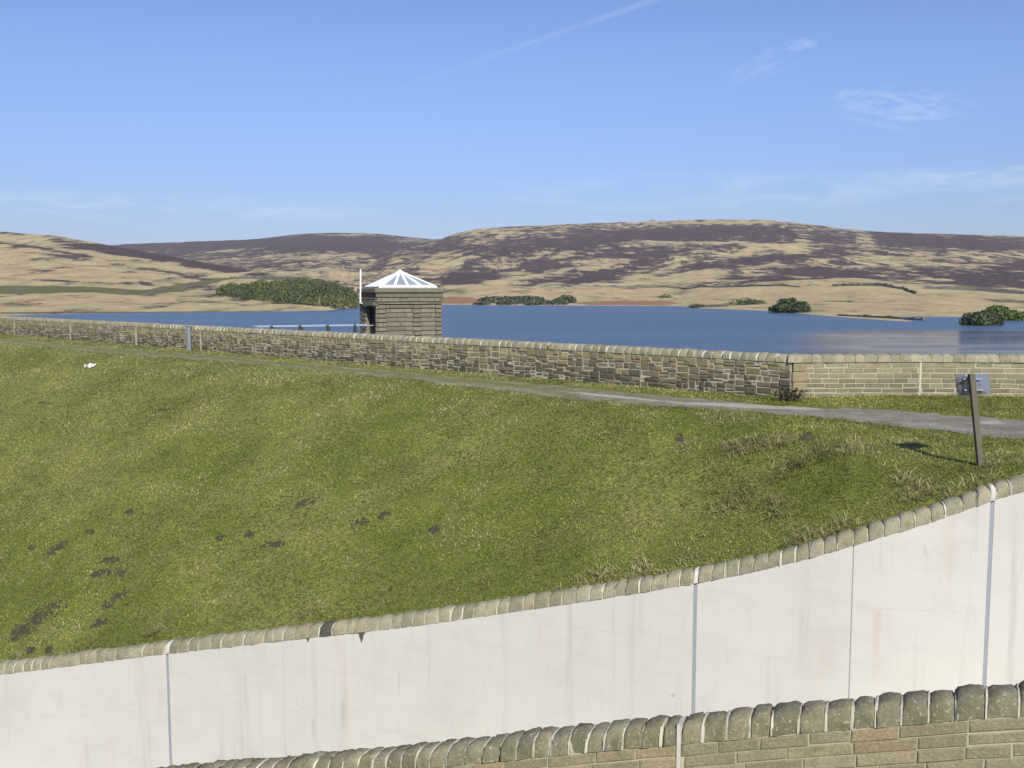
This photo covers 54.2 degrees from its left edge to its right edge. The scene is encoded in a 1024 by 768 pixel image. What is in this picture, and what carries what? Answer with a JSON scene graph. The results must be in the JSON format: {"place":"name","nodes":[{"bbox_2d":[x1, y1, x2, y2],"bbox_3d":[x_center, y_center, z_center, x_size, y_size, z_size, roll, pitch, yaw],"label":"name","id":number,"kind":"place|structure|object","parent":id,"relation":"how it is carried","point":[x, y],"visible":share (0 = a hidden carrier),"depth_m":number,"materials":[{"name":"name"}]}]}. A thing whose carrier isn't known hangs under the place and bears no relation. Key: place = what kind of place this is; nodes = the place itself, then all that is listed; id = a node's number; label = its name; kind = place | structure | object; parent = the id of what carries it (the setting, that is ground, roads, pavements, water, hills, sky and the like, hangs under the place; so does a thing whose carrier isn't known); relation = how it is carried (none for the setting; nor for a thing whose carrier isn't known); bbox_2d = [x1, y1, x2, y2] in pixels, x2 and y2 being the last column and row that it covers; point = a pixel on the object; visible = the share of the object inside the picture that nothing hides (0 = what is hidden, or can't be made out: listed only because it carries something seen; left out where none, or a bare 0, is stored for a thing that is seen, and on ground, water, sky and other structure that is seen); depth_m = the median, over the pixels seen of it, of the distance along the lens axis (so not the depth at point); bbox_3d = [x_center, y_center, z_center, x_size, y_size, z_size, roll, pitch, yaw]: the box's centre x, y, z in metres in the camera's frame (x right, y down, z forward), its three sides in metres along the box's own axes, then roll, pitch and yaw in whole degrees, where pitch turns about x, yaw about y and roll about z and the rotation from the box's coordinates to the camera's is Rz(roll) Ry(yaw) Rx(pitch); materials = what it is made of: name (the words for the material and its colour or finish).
{"place":"outdoors","nodes":[
{"label":"outdoors","id":0,"kind":"place"},
{"bbox_2d":[0,232,350,315],"bbox_3d":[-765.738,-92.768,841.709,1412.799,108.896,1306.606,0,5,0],"label":"hillside","id":1,"kind":"structure","parent":0,"point":[45,274],"depth_m":479.00,"materials":[{"name":"beige plant"}]},
{"bbox_2d":[230,275,300,278],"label":"dry stone wall","id":2,"kind":"structure","parent":1,"relation":"on","point":[270,276],"depth_m":537.52,"materials":[{"name":"stone"}]},
{"bbox_2d":[214,277,359,308],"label":"gorse thicket","id":3,"kind":"object","parent":1,"relation":"on","point":[307,290],"visible":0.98,"depth_m":392.09,"materials":[{"name":"green plant"}]},
{"bbox_2d":[111,233,439,305],"bbox_3d":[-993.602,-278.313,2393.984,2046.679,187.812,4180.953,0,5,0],"label":"moor","id":4,"kind":"structure","parent":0,"point":[342,259],"depth_m":1783.75,"materials":[{"name":"brown plant"}]},
{"bbox_2d":[0,335,1023,660],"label":"dam embankment","id":5,"kind":"structure","parent":0,"point":[302,569],"depth_m":22.96,"materials":[{"name":"green plant"}]},
{"bbox_2d":[84,363,95,367],"bbox_3d":[-17.691,-0.769,41.935,0.443,0.225,0.295,0,5,0],"label":"plastic scrap","id":6,"kind":"object","parent":5,"relation":"on","point":[90,365],"visible":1,"depth_m":41.87,"materials":[{"name":"white plastic"}]},
{"bbox_2d":[186,326,190,349],"bbox_3d":[-15.276,-2.140,47.262,0.240,1.235,0.200,5,7,44],"label":"marker post","id":7,"kind":"object","parent":5,"relation":"on","point":[188,331],"visible":0.79,"depth_m":47.20,"materials":[{"name":"metal"}]},
{"bbox_2d":[253,324,372,332],"bbox_3d":[-9.018,-1.926,45.646,5.279,1.561,1.338,-2,6,-23],"label":"footbridge","id":8,"kind":"object","parent":5,"relation":"on","point":[301,326],"visible":0.23,"depth_m":45.49,"materials":[{"name":"metal"}]},
{"bbox_2d":[0,316,792,397],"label":"rubble parapet","id":9,"kind":"structure","parent":5,"relation":"on","point":[764,374],"depth_m":34.07,"materials":[{"name":"stone"}]},
{"bbox_2d":[357,269,444,336],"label":"valve tower","id":10,"kind":"structure","parent":5,"relation":"on","point":[399,302],"depth_m":46.05,"materials":[{"name":"stone"}]},
{"bbox_2d":[371,308,375,333],"bbox_3d":[-6.336,-2.422,46.600,0.060,2.320,1.660,-2,6,-22],"label":"door","id":11,"kind":"structure","parent":10,"relation":"in","point":[373,313],"depth_m":46.92,"materials":[{"name":"blue paint"}]},
{"bbox_2d":[5,401,814,653],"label":"bare soil","id":12,"kind":"structure","parent":5,"relation":"on","point":[37,617],"depth_m":22.71,"materials":[{"name":"brown soil"}]},
{"bbox_2d":[774,385,810,401],"bbox_3d":[7.162,0.275,25.608,0.970,0.490,0.643,0,5,0],"label":"dock plant","id":13,"kind":"object","parent":5,"relation":"on","point":[788,396],"visible":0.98,"depth_m":25.54,"materials":[{"name":"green plant"}]},
{"bbox_2d":[787,353,1023,397],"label":"coursed parapet","id":14,"kind":"structure","parent":5,"relation":"on","point":[846,375],"depth_m":25.73,"materials":[{"name":"stone"}]},
{"bbox_2d":[955,373,990,466],"bbox_3d":[7.756,0.705,16.788,0.585,1.780,0.276,0,5,0],"label":"signpost","id":15,"kind":"object","parent":5,"relation":"on","point":[972,386],"visible":0.96,"depth_m":16.70,"materials":[{"name":"metal"}]},
{"bbox_2d":[0,338,1023,438],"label":"gravel track","id":16,"kind":"structure","parent":0,"point":[964,424],"depth_m":25.86,"materials":[{"name":"grey gravel"}]},
{"bbox_2d":[0,334,1023,441],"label":"verge grass","id":17,"kind":"structure","parent":0,"point":[588,384],"depth_m":28.00,"materials":[{"name":"green plant"}]},
{"bbox_2d":[0,0,1023,244],"label":"sky","id":18,"kind":"structure","parent":0,"point":[122,121],"materials":[{"name":"blue"}]},
{"bbox_2d":[9,305,1023,354],"bbox_3d":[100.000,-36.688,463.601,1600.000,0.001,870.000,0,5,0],"label":"lake water","id":19,"kind":"structure","parent":0,"point":[707,329],"depth_m":183.74,"materials":[{"name":"blue liquid"}]},
{"bbox_2d":[354,219,1023,321],"bbox_3d":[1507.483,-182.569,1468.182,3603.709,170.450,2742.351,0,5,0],"label":"heather moor","id":20,"kind":"structure","parent":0,"point":[814,262],"depth_m":876.23,"materials":[{"name":"plant"}]},
{"bbox_2d":[472,295,568,304],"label":"lakeside scrub","id":21,"kind":"object","parent":20,"relation":"on","point":[524,300],"visible":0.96,"depth_m":462.94,"materials":[{"name":"green plant"}]},
{"bbox_2d":[556,294,576,302],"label":"shrub","id":22,"kind":"object","parent":20,"relation":"on","point":[569,299],"visible":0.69,"depth_m":470.76,"materials":[{"name":"green plant"}]},
{"bbox_2d":[656,294,670,297],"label":"shrub","id":23,"kind":"object","parent":20,"relation":"on","point":[665,296],"visible":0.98,"depth_m":494.77,"materials":[{"name":"green plant"}]},
{"bbox_2d":[544,284,800,288],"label":"dry stone wall","id":24,"kind":"structure","parent":20,"relation":"on","point":[683,288],"depth_m":572.05,"materials":[{"name":"stone"}]},
{"bbox_2d":[687,303,703,307],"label":"shrub","id":25,"kind":"object","parent":20,"relation":"on","point":[695,305],"visible":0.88,"depth_m":386.63,"materials":[{"name":"green plant"}]},
{"bbox_2d":[729,297,765,304],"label":"shrub","id":26,"kind":"object","parent":20,"relation":"on","point":[747,302],"visible":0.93,"depth_m":385.53,"materials":[{"name":"green plant"}]},
{"bbox_2d":[768,297,811,312],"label":"shrub","id":27,"kind":"object","parent":20,"relation":"on","point":[789,305],"visible":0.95,"depth_m":300.39,"materials":[{"name":"green plant"}]},
{"bbox_2d":[832,283,916,293],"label":"dry stone wall","id":28,"kind":"structure","parent":20,"relation":"on","point":[880,284],"depth_m":419.30,"materials":[{"name":"stone"}]},
{"bbox_2d":[837,314,925,319],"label":"dry stone wall","id":29,"kind":"structure","parent":20,"relation":"on","point":[905,318],"depth_m":242.80,"materials":[{"name":"stone"}]},
{"bbox_2d":[924,285,1023,293],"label":"dry stone wall","id":30,"kind":"structure","parent":20,"relation":"on","point":[978,289],"depth_m":399.89,"materials":[{"name":"stone"}]},
{"bbox_2d":[958,310,1004,325],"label":"shrub","id":31,"kind":"object","parent":20,"relation":"on","point":[981,318],"visible":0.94,"depth_m":194.68,"materials":[{"name":"green plant"}]},
{"bbox_2d":[984,305,1023,320],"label":"shrub","id":32,"kind":"object","parent":20,"relation":"on","point":[1005,313],"visible":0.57,"depth_m":225.31,"materials":[{"name":"green plant"}]},
{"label":"spillway floor","id":33,"kind":"structure","parent":0,"visible":0},
{"bbox_2d":[0,474,1023,767],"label":"spillway wall","id":34,"kind":"structure","parent":33,"relation":"on","point":[930,598],"depth_m":17.19,"materials":[{"name":"concrete"}]},
{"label":"near bank","id":35,"kind":"structure","parent":0,"visible":0},
{"bbox_2d":[158,680,1023,767],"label":"stone parapet","id":36,"kind":"structure","parent":35,"relation":"on","point":[972,726],"depth_m":8.96,"materials":[{"name":"beige stone"}]}
]}

